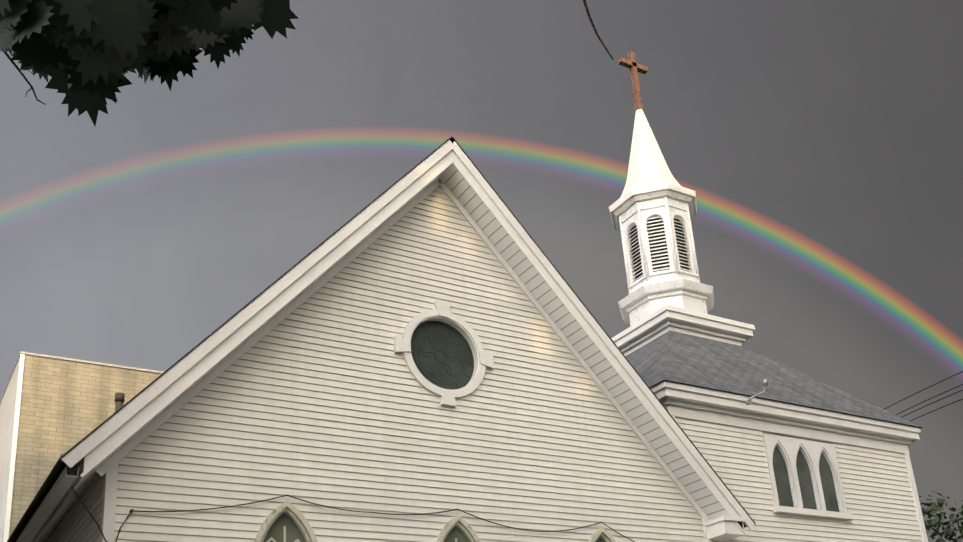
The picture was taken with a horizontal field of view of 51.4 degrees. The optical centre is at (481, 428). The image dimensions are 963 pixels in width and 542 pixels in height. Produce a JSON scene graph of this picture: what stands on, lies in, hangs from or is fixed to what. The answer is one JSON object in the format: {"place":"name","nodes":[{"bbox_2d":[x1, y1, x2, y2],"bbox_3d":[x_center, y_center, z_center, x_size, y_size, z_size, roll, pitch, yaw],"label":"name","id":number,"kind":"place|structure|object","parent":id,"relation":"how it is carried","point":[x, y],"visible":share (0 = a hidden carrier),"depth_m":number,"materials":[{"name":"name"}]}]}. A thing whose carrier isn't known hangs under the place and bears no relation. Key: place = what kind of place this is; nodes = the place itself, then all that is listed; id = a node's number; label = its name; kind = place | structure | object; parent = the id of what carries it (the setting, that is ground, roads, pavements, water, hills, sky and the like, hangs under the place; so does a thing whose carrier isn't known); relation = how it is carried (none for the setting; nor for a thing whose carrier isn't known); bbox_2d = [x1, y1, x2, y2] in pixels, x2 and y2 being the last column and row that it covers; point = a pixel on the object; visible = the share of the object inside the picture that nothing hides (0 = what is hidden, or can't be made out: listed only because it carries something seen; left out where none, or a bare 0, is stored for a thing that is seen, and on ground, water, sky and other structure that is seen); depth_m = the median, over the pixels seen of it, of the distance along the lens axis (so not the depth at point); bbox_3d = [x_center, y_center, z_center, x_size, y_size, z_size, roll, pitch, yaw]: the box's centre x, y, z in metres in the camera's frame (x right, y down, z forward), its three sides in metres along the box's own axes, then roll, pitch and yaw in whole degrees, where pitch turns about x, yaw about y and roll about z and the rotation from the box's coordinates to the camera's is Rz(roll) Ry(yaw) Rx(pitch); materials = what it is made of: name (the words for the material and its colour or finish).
{"place":"outdoors","nodes":[
{"label":"outdoors","id":0,"kind":"place"},
{"bbox_2d":[0,351,163,536],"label":"tan building","id":1,"kind":"structure","parent":0,"point":[66,404],"depth_m":29.80,"materials":[{"name":"brick"}]},
{"bbox_2d":[0,354,24,541],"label":"building side wall","id":2,"kind":"structure","parent":1,"relation":"attached to","point":[10,411],"depth_m":29.50,"materials":[{"name":"white paint"}]},
{"bbox_2d":[0,0,613,125],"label":"maple","id":3,"kind":"object","parent":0,"point":[85,55],"depth_m":1.72,"materials":[{"name":"green plant"}]},
{"bbox_2d":[46,178,704,541],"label":"gable wall","id":4,"kind":"structure","parent":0,"point":[321,396],"depth_m":14.51,"materials":[{"name":"white wood"}]},
{"bbox_2d":[7,136,755,541],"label":"nave rake trim","id":5,"kind":"structure","parent":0,"point":[151,392],"depth_m":14.74,"materials":[{"name":"white wood"}]},
{"bbox_2d":[32,150,742,541],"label":"nave roof slab","id":6,"kind":"structure","parent":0,"point":[452,178],"depth_m":16.13,"materials":[{"name":"white wood"}]},
{"bbox_2d":[100,450,711,541],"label":"corner boards","id":7,"kind":"object","parent":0,"point":[109,503],"visible":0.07,"depth_m":11.86,"materials":[{"name":"white wood"}]},
{"bbox_2d":[0,0,962,541],"label":"sky","id":8,"kind":"structure","parent":0,"point":[818,143],"materials":[{"name":"grey"}]},
{"bbox_2d":[622,206,696,289],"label":"belfry walls","id":9,"kind":"structure","parent":0,"point":[645,212],"depth_m":23.06,"materials":[{"name":"white wood"}]},
{"bbox_2d":[624,211,697,287],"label":"louver frames","id":10,"kind":"structure","parent":9,"relation":"attached to","point":[629,225],"depth_m":22.97,"materials":[{"name":"white wood"}]},
{"bbox_2d":[627,215,691,281],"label":"louvers","id":11,"kind":"object","parent":10,"relation":"in","point":[657,244],"visible":0.4,"depth_m":23.00,"materials":[{"name":"white wood"}]},
{"bbox_2d":[676,417,922,541],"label":"siding wall","id":12,"kind":"structure","parent":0,"point":[878,496],"depth_m":18.54,"materials":[{"name":"white wood"}]},
{"bbox_2d":[650,381,927,541],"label":"roof cornice","id":13,"kind":"structure","parent":12,"relation":"attached to","point":[678,400],"depth_m":18.83,"materials":[{"name":"white wood"}]},
{"bbox_2d":[745,379,767,404],"bbox_3d":[4.944,-0.652,18.029,0.477,0.486,0.146,1,-20,-14],"label":"bracket","id":14,"kind":"object","parent":13,"relation":"attached to","point":[749,401],"visible":1,"depth_m":17.97,"materials":[{"name":"metal"}]},
{"bbox_2d":[625,330,922,427],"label":"roof","id":15,"kind":"structure","parent":13,"relation":"on","point":[683,358],"depth_m":20.01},
{"bbox_2d":[611,305,754,355],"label":"steeple base cornice","id":16,"kind":"structure","parent":15,"relation":"on","point":[650,327],"depth_m":21.83,"materials":[{"name":"white wood"}]},
{"bbox_2d":[618,278,713,325],"bbox_3d":[4.302,-2.549,23.041,2.160,1.150,2.160,8,-22,-31],"label":"steeple base","id":17,"kind":"object","parent":16,"relation":"on","point":[641,303],"visible":0.54,"depth_m":22.33,"materials":[{"name":"white wood"}]},
{"bbox_2d":[609,182,699,293],"bbox_3d":[4.186,-4.161,23.601,2.040,2.430,2.040,8,-22,-31],"label":"belfry","id":18,"kind":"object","parent":17,"relation":"on","point":[628,205],"depth_m":23.14,"materials":[{"name":"white wood"}]},
{"bbox_2d":[620,109,681,197],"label":"spire","id":19,"kind":"structure","parent":18,"relation":"on","point":[647,165],"depth_m":24.00,"materials":[{"name":"paint"}]},
{"bbox_2d":[618,51,647,111],"bbox_3d":[3.861,-8.699,25.177,0.860,1.740,0.170,8,-22,-31],"label":"cross","id":20,"kind":"object","parent":19,"relation":"on","point":[632,65],"visible":1,"depth_m":25.17,"materials":[{"name":"brown wood"}]},
{"bbox_2d":[762,433,853,520],"bbox_3d":[6.086,0.910,18.719,2.060,1.520,0.130,8,-22,-31],"label":"window surround","id":21,"kind":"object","parent":12,"relation":"attached to","point":[790,445],"depth_m":18.69,"materials":[{"name":"white wood"}]},
{"bbox_2d":[772,440,843,512],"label":"arched window frames","id":22,"kind":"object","parent":21,"relation":"in","point":[812,472],"visible":0.54,"depth_m":18.82,"materials":[{"name":"white wood"}]},
{"bbox_2d":[773,441,838,511],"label":"window panes","id":23,"kind":"structure","parent":22,"relation":"in","point":[805,484],"depth_m":18.78,"materials":[{"name":"glass"}]},
{"bbox_2d":[883,371,962,526],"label":"power lines","id":24,"kind":"object","parent":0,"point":[932,411],"visible":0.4,"depth_m":31.36,"materials":[{"name":"black rubber"}]},
{"bbox_2d":[918,490,962,541],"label":"tree","id":25,"kind":"object","parent":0,"point":[937,519],"depth_m":26.89,"materials":[{"name":"green plant"}]},
{"bbox_3d":[-4.593,3.673,21.010,9.760,10.933,16.530,8,-22,-31],"label":"nave","id":26,"kind":"object","parent":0,"visible":0},
{"bbox_2d":[16,466,79,541],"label":"gutter","id":27,"kind":"object","parent":26,"relation":"attached to","point":[60,488],"visible":1,"depth_m":12.47,"materials":[{"name":"paint"}]},
{"bbox_2d":[60,393,124,456],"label":"vent pipes","id":28,"kind":"object","parent":26,"relation":"attached to","point":[119,399],"visible":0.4,"depth_m":14.64,"materials":[{"name":"grey metal"}]},
{"bbox_2d":[71,486,634,541],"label":"cable","id":29,"kind":"object","parent":26,"relation":"attached to","point":[131,511],"visible":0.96,"depth_m":13.19,"materials":[{"name":"black rubber"}]},
{"bbox_2d":[254,500,615,541],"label":"arched window frames","id":30,"kind":"structure","parent":26,"relation":"attached to","point":[301,522],"depth_m":13.06,"materials":[{"name":"white wood"}]},
{"bbox_2d":[263,512,603,541],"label":"lancet glass","id":31,"kind":"object","parent":30,"relation":"in","point":[293,532],"visible":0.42,"depth_m":13.04,"materials":[{"name":"glass"}]},
{"bbox_2d":[393,300,493,406],"bbox_3d":[-0.577,-1.115,15.178,1.690,1.690,0.175,8,-22,-31],"label":"round window frame","id":32,"kind":"object","parent":26,"relation":"attached to","point":[483,360],"visible":0.96,"depth_m":15.20,"materials":[{"name":"white wood"}]},
{"bbox_2d":[411,321,473,389],"bbox_3d":[-0.615,-1.093,15.236,1.190,1.190,0.001,8,-22,-31],"label":"window glass","id":33,"kind":"object","parent":32,"relation":"in","point":[441,373],"visible":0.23,"depth_m":15.27,"materials":[{"name":"glass"}]},
{"bbox_2d":[411,321,473,388],"bbox_3d":[-0.613,-1.093,15.233,1.180,1.180,0.008,8,-22,-31],"label":"window tracery","id":34,"kind":"object","parent":32,"relation":"in","point":[435,353],"visible":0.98,"depth_m":15.23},
{"bbox_2d":[704,515,745,541],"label":"eave return","id":35,"kind":"object","parent":26,"relation":"attached to","point":[723,528],"visible":0.85,"depth_m":16.64,"materials":[{"name":"white wood"}]}
]}

